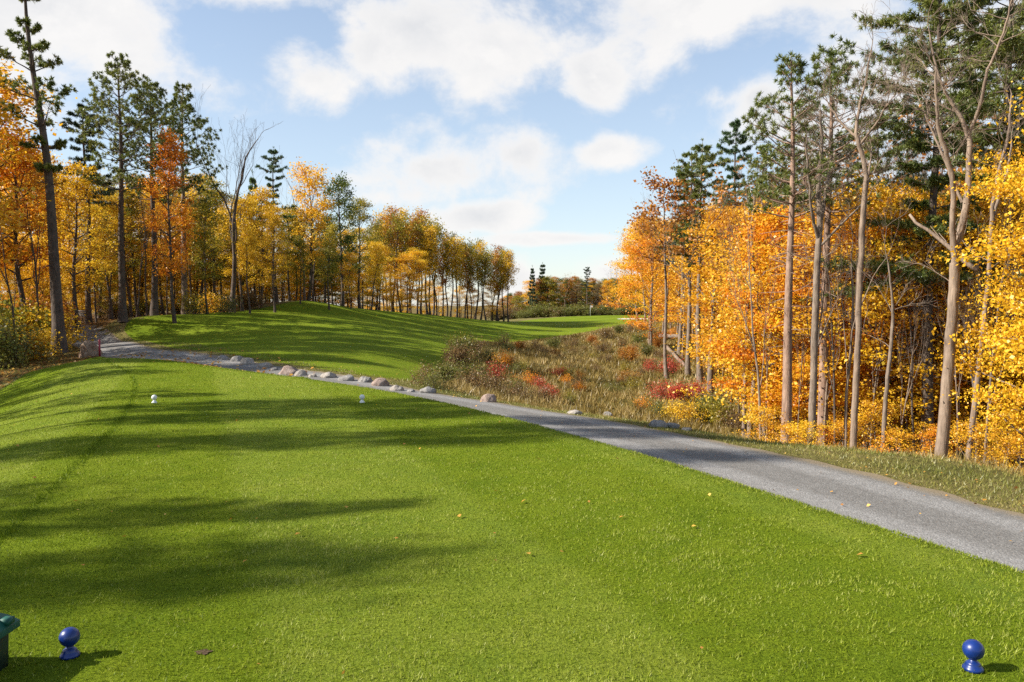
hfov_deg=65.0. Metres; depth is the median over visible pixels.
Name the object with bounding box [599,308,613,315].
shrub
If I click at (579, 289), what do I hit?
maple tree
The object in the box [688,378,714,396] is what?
shrub
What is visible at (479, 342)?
shrub
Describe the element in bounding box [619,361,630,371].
shrub
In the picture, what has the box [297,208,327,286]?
maple tree
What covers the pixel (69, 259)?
maple tree
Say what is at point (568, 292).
maple tree
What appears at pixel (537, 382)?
shrub
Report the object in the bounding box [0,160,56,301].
maple tree
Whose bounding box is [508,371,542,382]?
shrub
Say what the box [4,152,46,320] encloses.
bare tree
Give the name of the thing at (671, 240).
bare tree
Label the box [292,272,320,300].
maple tree
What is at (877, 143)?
white pine
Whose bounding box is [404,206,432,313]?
slender tree
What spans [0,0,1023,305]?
sky
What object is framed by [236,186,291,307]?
maple tree
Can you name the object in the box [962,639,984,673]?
tee marker
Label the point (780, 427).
sapling
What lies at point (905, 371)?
bare tree
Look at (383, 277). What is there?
slender tree
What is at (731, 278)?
bare tree
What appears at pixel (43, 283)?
maple tree
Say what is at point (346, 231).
maple tree
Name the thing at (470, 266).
slender tree
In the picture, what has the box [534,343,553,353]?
shrub
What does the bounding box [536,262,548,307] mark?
spruce tree
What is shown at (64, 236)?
maple tree
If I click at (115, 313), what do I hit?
shrub
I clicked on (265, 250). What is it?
maple tree
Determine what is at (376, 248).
slender tree
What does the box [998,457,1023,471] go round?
shrub
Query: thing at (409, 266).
slender tree
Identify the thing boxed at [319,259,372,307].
maple tree
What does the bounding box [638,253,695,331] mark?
maple tree
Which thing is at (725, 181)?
white pine
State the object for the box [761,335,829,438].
sapling
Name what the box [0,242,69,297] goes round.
maple tree
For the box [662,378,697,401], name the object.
shrub
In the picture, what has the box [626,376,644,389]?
shrub
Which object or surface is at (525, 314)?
shrub
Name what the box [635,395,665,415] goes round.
shrub
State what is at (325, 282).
oak tree
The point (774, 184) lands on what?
red pine
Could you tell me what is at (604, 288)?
maple tree
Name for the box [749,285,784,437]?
bare tree
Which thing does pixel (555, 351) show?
shrub
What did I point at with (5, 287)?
maple tree
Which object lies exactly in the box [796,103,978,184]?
bare tree
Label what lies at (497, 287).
slender tree
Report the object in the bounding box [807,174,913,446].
bare tree
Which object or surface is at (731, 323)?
maple tree
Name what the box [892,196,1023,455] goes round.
maple tree
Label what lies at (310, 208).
slender tree
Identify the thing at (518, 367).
shrub
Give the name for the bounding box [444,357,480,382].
shrub
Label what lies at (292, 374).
fallen leaves
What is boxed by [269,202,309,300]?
slender tree
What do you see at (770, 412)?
shrub
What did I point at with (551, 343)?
shrub
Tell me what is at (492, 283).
slender tree
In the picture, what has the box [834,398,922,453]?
sapling
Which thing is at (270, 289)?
maple tree
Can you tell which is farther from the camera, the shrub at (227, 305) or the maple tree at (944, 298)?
the shrub at (227, 305)
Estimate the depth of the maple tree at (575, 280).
156.59 m
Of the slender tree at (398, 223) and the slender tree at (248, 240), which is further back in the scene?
the slender tree at (398, 223)
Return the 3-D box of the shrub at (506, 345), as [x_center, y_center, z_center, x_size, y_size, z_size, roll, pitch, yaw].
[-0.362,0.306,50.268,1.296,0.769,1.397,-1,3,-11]
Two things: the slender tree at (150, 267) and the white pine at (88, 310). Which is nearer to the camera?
the white pine at (88, 310)
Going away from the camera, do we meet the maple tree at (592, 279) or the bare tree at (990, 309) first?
the bare tree at (990, 309)
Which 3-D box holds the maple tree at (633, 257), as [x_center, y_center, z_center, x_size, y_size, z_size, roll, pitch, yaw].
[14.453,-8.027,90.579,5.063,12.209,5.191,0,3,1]
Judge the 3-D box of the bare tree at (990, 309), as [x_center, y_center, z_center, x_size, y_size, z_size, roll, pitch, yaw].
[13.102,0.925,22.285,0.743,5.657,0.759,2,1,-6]
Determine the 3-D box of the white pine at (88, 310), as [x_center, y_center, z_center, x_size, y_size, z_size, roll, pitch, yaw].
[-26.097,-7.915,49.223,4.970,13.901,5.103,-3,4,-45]
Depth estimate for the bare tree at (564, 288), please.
155.26 m
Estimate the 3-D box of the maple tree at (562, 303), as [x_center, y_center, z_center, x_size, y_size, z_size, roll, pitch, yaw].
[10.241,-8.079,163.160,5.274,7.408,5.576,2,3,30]
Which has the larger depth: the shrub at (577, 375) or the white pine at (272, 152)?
the white pine at (272, 152)
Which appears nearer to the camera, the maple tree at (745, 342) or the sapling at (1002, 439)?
the sapling at (1002, 439)
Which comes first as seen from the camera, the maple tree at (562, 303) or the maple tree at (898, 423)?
the maple tree at (898, 423)
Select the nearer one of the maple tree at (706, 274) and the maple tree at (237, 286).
the maple tree at (706, 274)
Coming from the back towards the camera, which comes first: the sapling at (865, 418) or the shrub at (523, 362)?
the shrub at (523, 362)
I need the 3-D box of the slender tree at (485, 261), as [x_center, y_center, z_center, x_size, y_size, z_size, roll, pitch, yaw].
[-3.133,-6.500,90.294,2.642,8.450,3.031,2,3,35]
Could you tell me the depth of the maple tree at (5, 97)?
40.29 m
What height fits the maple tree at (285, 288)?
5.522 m
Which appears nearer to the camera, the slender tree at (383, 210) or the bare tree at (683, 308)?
the bare tree at (683, 308)
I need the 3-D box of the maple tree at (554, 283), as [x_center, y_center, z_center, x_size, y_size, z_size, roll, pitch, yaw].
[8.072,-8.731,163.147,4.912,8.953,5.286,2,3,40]
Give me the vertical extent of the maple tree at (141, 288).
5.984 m
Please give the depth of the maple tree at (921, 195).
24.01 m
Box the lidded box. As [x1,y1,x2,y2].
[0,613,19,670]
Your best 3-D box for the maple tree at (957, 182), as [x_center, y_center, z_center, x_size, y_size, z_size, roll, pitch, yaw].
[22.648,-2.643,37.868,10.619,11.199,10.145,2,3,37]
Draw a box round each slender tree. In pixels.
[8,176,65,266]
[78,186,133,320]
[79,178,115,314]
[109,184,160,316]
[127,171,180,314]
[177,198,234,313]
[223,190,266,290]
[231,222,258,313]
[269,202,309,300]
[275,238,296,300]
[280,205,305,300]
[281,156,340,300]
[314,222,341,309]
[361,240,390,309]
[365,213,394,310]
[365,217,391,309]
[370,205,410,311]
[372,231,397,310]
[373,202,409,311]
[377,210,411,311]
[392,205,410,311]
[397,211,416,312]
[401,205,436,313]
[403,220,430,312]
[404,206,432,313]
[408,213,438,314]
[419,222,444,314]
[422,212,441,314]
[422,216,450,314]
[433,235,454,315]
[434,231,453,315]
[441,232,465,316]
[441,235,470,316]
[453,236,468,316]
[457,243,475,317]
[458,232,485,317]
[459,247,475,318]
[464,238,494,318]
[469,240,493,319]
[473,247,497,319]
[487,249,499,320]
[488,249,505,320]
[490,244,516,320]
[492,248,513,320]
[497,249,518,321]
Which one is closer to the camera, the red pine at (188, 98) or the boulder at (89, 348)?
the boulder at (89, 348)
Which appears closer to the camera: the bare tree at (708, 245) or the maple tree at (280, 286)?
the bare tree at (708, 245)
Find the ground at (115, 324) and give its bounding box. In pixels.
[0,300,1023,513]
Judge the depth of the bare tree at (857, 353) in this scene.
19.88 m
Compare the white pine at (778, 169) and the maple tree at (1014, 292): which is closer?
the maple tree at (1014, 292)
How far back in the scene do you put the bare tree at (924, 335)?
21.37 m
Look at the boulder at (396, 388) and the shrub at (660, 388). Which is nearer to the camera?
the boulder at (396, 388)
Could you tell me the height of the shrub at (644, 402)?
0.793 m
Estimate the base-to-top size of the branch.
1.417 m
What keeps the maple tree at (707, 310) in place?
on the ground at (115, 324)
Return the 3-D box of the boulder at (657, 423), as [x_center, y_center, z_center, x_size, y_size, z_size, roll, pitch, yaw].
[2.803,1.592,15.452,0.394,0.155,0.303,0,3,1]
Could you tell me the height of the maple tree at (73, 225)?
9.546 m
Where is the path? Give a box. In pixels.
[65,325,1023,572]
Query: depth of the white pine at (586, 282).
147.55 m
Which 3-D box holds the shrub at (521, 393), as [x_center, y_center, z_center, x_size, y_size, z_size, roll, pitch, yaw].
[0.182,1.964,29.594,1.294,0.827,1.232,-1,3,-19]
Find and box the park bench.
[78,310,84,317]
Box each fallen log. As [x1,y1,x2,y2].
[659,331,695,337]
[666,345,684,366]
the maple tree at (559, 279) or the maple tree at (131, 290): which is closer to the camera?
the maple tree at (131, 290)
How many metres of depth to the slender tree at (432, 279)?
96.22 m
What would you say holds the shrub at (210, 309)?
on the ground at (115, 324)
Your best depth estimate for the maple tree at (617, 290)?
153.07 m
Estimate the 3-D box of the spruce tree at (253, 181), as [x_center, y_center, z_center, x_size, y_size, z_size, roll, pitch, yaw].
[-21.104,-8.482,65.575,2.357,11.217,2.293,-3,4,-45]
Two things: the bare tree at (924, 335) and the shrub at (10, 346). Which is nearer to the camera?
the bare tree at (924, 335)
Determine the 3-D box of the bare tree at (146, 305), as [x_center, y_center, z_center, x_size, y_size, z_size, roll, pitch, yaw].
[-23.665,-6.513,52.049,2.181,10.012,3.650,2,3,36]
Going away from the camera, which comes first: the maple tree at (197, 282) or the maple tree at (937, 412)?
the maple tree at (937, 412)
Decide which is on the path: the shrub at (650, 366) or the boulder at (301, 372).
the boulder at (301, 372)
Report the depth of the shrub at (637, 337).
67.36 m
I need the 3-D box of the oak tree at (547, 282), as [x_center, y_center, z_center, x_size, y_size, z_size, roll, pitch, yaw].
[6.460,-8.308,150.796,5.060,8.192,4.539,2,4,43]
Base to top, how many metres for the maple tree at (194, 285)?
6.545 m
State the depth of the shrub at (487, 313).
144.50 m
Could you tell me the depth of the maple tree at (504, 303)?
160.94 m
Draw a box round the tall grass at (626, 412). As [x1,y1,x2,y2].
[424,318,1023,475]
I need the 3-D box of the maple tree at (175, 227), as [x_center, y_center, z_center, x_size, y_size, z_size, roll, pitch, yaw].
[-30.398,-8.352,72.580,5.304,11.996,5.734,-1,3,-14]
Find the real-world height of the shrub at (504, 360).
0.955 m
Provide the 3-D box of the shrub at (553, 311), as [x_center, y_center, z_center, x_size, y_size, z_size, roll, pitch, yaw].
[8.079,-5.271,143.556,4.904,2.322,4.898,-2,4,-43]
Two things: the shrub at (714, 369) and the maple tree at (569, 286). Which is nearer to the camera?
the shrub at (714, 369)
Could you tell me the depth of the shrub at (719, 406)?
30.34 m
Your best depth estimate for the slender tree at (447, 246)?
91.81 m
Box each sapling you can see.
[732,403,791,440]
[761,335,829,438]
[762,423,804,443]
[778,419,834,444]
[803,423,838,447]
[822,418,867,449]
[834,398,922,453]
[840,409,900,449]
[864,427,921,452]
[904,420,950,454]
[912,424,965,457]
[922,418,1008,463]
[959,421,1014,464]
[974,406,1023,471]
[989,431,1023,470]
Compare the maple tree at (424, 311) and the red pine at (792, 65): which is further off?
the maple tree at (424, 311)
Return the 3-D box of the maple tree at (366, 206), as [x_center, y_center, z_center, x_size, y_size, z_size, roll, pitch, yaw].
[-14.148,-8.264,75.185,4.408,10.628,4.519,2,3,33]
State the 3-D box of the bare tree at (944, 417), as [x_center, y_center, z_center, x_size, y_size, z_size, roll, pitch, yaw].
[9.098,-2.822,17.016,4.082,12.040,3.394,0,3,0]
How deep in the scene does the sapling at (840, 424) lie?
21.81 m
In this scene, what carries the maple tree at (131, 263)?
on the ground at (115, 324)
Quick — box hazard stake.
[98,339,100,355]
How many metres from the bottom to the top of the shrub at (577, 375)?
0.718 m
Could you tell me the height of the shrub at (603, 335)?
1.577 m
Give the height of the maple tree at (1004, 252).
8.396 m
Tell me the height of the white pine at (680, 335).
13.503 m
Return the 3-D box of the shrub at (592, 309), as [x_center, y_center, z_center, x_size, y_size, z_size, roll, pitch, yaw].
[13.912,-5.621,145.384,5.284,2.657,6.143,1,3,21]
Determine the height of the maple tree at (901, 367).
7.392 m
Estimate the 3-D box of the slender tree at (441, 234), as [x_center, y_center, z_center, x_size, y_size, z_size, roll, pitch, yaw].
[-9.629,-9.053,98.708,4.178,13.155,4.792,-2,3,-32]
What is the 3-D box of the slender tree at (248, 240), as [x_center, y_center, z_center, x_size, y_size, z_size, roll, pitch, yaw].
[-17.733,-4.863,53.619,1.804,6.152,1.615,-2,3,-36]
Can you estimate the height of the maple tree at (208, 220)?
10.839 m
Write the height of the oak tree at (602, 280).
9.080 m
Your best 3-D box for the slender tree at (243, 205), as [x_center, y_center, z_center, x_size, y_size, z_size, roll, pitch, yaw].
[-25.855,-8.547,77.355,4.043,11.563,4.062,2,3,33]
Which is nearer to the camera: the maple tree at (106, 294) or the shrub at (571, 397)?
the shrub at (571, 397)
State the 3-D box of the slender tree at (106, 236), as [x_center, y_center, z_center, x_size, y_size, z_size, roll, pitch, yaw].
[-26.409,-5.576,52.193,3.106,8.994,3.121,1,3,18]
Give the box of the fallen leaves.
[0,300,1023,673]
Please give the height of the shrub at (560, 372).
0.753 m
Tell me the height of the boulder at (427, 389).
0.200 m
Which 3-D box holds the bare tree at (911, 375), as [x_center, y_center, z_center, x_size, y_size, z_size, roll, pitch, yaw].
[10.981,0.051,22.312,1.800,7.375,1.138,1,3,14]
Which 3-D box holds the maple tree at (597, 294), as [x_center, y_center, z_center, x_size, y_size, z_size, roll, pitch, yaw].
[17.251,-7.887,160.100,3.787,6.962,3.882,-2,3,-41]
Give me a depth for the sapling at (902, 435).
19.40 m
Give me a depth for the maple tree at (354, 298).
80.18 m
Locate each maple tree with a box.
[0,56,51,272]
[0,59,77,307]
[0,127,81,310]
[0,151,83,268]
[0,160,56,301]
[0,176,18,278]
[0,239,33,301]
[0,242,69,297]
[0,256,49,300]
[0,259,23,305]
[2,148,64,265]
[14,257,66,308]
[21,160,119,333]
[28,271,71,299]
[33,200,84,274]
[34,244,83,307]
[45,190,106,321]
[60,175,130,317]
[62,272,92,319]
[64,277,99,321]
[66,255,105,308]
[73,202,100,272]
[77,255,116,317]
[91,268,126,319]
[97,190,159,317]
[98,263,132,303]
[103,239,168,301]
[104,247,151,315]
[108,205,151,301]
[115,174,165,307]
[129,252,176,306]
[132,125,202,322]
[135,238,206,314]
[147,188,187,313]
[148,190,196,304]
[158,282,179,310]
[166,172,232,311]
[173,269,200,302]
[175,242,211,308]
[176,202,214,310]
[179,177,248,294]
[191,209,238,305]
[192,189,228,294]
[203,277,224,303]
[206,270,230,304]
[209,197,268,310]
[209,212,248,287]
[217,261,256,304]
[223,207,246,306]
[229,253,271,295]
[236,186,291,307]
[237,219,274,304]
[251,205,294,312]
[255,207,281,281]
[255,273,280,301]
[256,264,281,301]
[257,253,301,298]
[263,233,280,302]
[264,253,302,300]
[278,270,308,300]
[284,254,319,300]
[287,234,312,303]
[291,261,322,297]
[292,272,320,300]
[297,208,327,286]
[302,236,346,304]
[304,245,322,300]
[308,252,356,303]
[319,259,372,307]
[326,272,350,303]
[333,229,357,306]
[336,244,388,308]
[337,252,363,308]
[338,227,373,303]
[340,271,364,307]
[342,196,383,308]
[356,268,382,308]
[356,270,387,308]
[361,243,408,309]
[380,259,414,311]
[380,283,397,310]
[384,252,429,312]
[393,247,439,313]
[394,289,414,312]
[415,280,438,313]
[427,285,450,315]
[447,286,469,317]
[461,288,487,317]
[480,279,505,320]
[498,297,505,310]
[503,292,514,310]
[506,296,515,312]
[512,291,525,309]
[518,280,535,305]
[531,278,549,307]
[550,276,560,308]
[553,277,564,304]
[558,276,581,306]
[558,284,574,306]
[560,279,574,306]
[560,281,575,304]
[568,279,586,304]
[569,283,584,307]
[579,288,594,305]
[582,285,596,306]
[586,277,603,302]
[589,284,604,306]
[593,284,601,304]
[598,284,612,304]
[599,236,693,346]
[600,279,617,303]
[606,232,645,321]
[609,230,676,316]
[610,215,680,320]
[610,281,624,305]
[618,219,695,320]
[621,216,657,321]
[627,166,706,378]
[638,203,737,361]
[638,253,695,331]
[639,236,666,320]
[642,221,695,330]
[645,220,686,332]
[656,237,694,339]
[663,203,773,402]
[664,200,870,438]
[676,232,736,356]
[681,204,866,441]
[684,214,738,374]
[707,228,784,378]
[707,254,845,433]
[713,248,885,443]
[723,194,772,283]
[725,268,893,438]
[734,217,920,421]
[749,173,1014,450]
[767,337,878,443]
[774,279,882,447]
[781,189,937,412]
[799,176,1018,451]
[828,357,909,448]
[829,204,1000,451]
[831,199,911,381]
[846,198,1021,417]
[852,311,952,429]
[854,220,1023,439]
[862,210,1022,430]
[872,300,979,433]
[877,267,969,451]
[878,211,1010,413]
[891,219,1023,461]
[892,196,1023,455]
[896,239,1015,449]
[898,266,1023,462]
[900,218,1019,455]
[906,77,1023,443]
[913,166,992,206]
[917,192,1023,460]
[925,139,1023,451]
[937,194,1023,458]
[937,289,1023,465]
[957,143,1023,221]
[961,316,1023,448]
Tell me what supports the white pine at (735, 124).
on the ground at (115, 324)
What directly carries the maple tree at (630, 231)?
on the ground at (115, 324)
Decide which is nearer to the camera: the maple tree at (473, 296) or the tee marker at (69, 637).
the tee marker at (69, 637)
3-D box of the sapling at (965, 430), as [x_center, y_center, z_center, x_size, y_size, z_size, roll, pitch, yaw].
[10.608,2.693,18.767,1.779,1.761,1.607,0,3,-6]
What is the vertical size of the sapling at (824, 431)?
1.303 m
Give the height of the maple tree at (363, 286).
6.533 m
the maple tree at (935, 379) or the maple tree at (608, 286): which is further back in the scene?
the maple tree at (608, 286)
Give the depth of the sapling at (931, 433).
20.83 m
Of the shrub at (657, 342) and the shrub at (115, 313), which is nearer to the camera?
the shrub at (115, 313)
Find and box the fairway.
[124,301,662,380]
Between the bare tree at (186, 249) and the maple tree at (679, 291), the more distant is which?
the maple tree at (679, 291)
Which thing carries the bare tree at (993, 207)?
on the ground at (115, 324)
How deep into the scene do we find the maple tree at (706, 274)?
37.62 m
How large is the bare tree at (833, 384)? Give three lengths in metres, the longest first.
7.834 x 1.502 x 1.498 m
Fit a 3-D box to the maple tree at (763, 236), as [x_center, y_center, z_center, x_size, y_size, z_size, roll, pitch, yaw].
[8.818,-0.449,26.804,5.632,7.978,5.456,-2,4,-43]
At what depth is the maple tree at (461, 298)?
100.94 m
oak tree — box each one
[307,219,340,302]
[313,170,363,305]
[510,295,524,310]
[518,295,528,309]
[535,275,559,307]
[546,281,562,306]
[579,281,593,305]
[595,278,611,305]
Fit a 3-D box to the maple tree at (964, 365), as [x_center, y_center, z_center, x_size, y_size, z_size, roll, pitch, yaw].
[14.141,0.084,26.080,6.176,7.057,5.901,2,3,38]
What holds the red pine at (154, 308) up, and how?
on the ground at (115, 324)
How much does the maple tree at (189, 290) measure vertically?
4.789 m
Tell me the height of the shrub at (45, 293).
2.906 m
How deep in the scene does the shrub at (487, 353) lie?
41.68 m
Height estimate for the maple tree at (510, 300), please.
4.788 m
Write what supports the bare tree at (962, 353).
on the ground at (115, 324)
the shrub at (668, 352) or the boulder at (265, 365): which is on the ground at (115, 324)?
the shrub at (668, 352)
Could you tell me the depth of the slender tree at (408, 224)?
95.98 m
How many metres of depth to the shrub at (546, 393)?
32.17 m
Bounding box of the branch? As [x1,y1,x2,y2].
[909,214,978,271]
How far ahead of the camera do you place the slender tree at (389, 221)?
88.68 m
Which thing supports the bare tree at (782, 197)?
on the ground at (115, 324)
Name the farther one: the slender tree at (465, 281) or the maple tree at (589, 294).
the maple tree at (589, 294)
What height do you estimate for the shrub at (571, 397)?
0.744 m
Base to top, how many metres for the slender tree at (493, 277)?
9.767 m
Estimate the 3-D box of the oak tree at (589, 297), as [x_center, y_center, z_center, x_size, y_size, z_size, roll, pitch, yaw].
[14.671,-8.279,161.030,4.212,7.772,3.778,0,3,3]
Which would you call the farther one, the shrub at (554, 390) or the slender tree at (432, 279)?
the slender tree at (432, 279)
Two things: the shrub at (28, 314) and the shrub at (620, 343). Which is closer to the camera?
the shrub at (28, 314)
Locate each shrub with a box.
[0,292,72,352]
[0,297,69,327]
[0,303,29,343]
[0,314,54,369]
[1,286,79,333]
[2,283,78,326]
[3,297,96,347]
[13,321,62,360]
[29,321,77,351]
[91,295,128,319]
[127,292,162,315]
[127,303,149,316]
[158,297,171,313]
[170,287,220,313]
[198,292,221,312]
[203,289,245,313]
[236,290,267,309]
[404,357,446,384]
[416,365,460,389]
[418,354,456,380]
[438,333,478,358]
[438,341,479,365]
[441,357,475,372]
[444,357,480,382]
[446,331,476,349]
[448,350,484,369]
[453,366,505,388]
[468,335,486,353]
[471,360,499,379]
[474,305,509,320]
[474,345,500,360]
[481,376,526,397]
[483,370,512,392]
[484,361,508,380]
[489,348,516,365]
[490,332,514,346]
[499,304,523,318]
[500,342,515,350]
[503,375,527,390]
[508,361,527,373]
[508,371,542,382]
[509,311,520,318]
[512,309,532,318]
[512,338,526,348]
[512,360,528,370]
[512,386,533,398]
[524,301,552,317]
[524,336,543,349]
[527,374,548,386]
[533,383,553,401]
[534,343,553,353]
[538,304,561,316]
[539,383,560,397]
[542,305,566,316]
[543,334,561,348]
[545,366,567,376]
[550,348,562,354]
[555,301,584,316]
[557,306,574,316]
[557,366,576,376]
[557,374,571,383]
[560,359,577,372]
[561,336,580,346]
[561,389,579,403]
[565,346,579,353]
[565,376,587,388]
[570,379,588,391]
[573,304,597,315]
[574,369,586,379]
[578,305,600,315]
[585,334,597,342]
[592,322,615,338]
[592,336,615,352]
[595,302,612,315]
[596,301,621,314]
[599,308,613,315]
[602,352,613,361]
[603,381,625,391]
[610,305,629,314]
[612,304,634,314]
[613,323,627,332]
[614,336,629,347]
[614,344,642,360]
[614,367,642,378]
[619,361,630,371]
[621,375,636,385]
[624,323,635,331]
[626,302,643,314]
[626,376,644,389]
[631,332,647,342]
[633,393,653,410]
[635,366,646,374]
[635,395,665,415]
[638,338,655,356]
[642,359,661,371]
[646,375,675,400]
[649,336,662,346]
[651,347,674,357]
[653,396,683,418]
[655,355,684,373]
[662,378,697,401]
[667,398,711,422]
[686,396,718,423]
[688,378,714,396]
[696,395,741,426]
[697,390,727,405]
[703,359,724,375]
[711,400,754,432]
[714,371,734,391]
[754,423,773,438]
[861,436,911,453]
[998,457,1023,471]
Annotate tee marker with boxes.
[59,627,80,659]
[151,395,156,402]
[359,394,364,402]
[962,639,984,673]
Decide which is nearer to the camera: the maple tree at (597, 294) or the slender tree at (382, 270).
the slender tree at (382, 270)
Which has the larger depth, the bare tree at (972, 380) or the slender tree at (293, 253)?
the slender tree at (293, 253)
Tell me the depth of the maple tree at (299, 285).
79.41 m
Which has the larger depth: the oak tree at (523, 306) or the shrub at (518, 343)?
the oak tree at (523, 306)
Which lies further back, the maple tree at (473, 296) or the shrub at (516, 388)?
the maple tree at (473, 296)
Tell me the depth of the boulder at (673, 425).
15.45 m
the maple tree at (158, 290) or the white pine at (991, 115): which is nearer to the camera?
the white pine at (991, 115)
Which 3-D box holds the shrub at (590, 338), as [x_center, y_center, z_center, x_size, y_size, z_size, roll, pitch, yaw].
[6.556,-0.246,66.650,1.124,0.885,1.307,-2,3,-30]
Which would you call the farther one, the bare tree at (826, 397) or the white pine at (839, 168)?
the white pine at (839, 168)
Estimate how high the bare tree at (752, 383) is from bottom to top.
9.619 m
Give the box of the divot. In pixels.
[195,648,212,654]
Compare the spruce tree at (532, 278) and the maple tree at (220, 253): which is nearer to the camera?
the maple tree at (220, 253)
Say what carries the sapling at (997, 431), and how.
on the ground at (115, 324)
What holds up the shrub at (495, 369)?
on the ground at (115, 324)
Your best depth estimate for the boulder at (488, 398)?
18.92 m
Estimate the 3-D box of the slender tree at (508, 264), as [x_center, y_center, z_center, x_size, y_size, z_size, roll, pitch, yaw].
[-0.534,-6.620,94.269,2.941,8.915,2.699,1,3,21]
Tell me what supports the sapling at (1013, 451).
on the ground at (115, 324)
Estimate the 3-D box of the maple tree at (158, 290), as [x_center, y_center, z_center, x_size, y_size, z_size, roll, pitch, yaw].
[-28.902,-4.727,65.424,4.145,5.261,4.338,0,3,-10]
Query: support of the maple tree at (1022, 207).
on the ground at (115, 324)
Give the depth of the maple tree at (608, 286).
150.52 m
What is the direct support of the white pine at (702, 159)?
on the ground at (115, 324)
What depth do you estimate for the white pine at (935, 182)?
22.63 m
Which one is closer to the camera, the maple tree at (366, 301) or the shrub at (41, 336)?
the shrub at (41, 336)
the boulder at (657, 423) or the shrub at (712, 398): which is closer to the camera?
the boulder at (657, 423)
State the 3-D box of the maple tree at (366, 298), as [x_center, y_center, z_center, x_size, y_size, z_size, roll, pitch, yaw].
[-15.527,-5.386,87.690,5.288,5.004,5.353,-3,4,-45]
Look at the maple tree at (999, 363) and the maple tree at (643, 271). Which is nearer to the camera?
the maple tree at (999, 363)
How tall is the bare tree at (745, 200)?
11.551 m
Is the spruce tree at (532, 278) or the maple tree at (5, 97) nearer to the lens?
the maple tree at (5, 97)
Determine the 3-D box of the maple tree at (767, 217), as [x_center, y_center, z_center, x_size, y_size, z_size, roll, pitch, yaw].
[8.828,-0.563,27.150,7.118,8.024,7.221,0,3,8]
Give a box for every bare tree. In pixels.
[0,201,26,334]
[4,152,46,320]
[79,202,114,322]
[102,211,131,319]
[118,177,164,315]
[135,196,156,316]
[149,209,179,314]
[164,174,203,313]
[180,87,282,312]
[271,215,293,301]
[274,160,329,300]
[306,196,330,300]
[555,273,574,304]
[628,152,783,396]
[630,188,671,343]
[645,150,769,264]
[660,190,683,308]
[664,208,697,341]
[670,228,688,357]
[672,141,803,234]
[688,203,726,302]
[695,184,797,269]
[712,156,822,437]
[717,226,745,422]
[718,203,751,403]
[720,199,786,440]
[721,200,763,372]
[731,159,776,437]
[743,164,916,225]
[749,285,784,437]
[778,202,857,347]
[779,171,888,217]
[781,1,934,449]
[793,282,811,442]
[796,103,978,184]
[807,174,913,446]
[807,206,856,444]
[810,92,999,213]
[810,262,852,438]
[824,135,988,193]
[843,187,935,450]
[853,0,1023,457]
[856,124,979,199]
[862,236,904,447]
[875,211,946,452]
[885,83,1023,173]
[885,87,1023,197]
[886,235,916,453]
[895,297,934,452]
[895,301,936,450]
[933,265,1023,462]
[933,273,990,454]
[939,46,1023,459]
[963,201,1023,462]
[980,275,997,462]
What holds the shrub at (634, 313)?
on the ground at (115, 324)
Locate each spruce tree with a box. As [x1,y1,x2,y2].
[242,169,269,293]
[525,266,538,308]
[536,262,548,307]
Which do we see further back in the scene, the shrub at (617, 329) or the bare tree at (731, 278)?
the shrub at (617, 329)
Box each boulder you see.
[78,340,102,357]
[216,355,227,359]
[230,356,242,361]
[240,358,254,364]
[256,362,272,368]
[278,365,297,373]
[294,369,306,375]
[320,372,336,377]
[338,375,353,380]
[358,376,372,381]
[371,378,389,385]
[390,385,403,390]
[420,386,435,392]
[480,394,496,401]
[567,410,581,414]
[649,420,667,427]
[667,422,679,427]
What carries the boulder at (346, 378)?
on the path
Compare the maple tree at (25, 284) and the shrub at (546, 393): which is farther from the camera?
the maple tree at (25, 284)
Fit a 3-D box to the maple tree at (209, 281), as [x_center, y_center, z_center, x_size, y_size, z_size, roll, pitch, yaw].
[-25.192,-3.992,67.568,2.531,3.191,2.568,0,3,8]
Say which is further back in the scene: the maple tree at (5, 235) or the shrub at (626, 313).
the shrub at (626, 313)
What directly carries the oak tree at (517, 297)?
on the ground at (115, 324)
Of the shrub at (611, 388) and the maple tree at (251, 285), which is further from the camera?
the maple tree at (251, 285)
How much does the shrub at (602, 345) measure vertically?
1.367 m
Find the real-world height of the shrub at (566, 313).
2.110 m
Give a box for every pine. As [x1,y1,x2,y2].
[0,0,79,353]
[41,99,116,323]
[68,51,172,321]
[101,78,203,315]
[137,80,227,313]
[255,146,296,302]
[580,266,595,304]
[654,146,727,374]
[654,169,696,354]
[655,138,733,382]
[712,179,738,201]
[713,118,764,214]
[721,140,797,392]
[741,49,869,443]
[751,44,925,445]
[756,124,858,415]
[764,65,894,443]
[772,166,786,198]
[798,0,1023,455]
[833,133,865,193]
[844,113,906,197]
[873,0,1023,450]
[879,94,930,192]
[921,53,1019,193]
[937,14,1023,194]
[1002,1,1023,153]
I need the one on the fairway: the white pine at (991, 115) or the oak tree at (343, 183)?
the oak tree at (343, 183)
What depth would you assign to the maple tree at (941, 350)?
23.73 m
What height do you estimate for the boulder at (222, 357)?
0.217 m
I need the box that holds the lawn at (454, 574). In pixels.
[0,356,1023,681]
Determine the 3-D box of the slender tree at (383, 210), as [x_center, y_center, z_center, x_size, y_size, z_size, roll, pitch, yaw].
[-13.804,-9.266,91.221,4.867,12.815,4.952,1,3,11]
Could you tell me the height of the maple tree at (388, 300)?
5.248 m
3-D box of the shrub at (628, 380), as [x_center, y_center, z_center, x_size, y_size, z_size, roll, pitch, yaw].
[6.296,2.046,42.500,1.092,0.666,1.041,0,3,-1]
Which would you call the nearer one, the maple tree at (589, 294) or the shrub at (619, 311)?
the shrub at (619, 311)

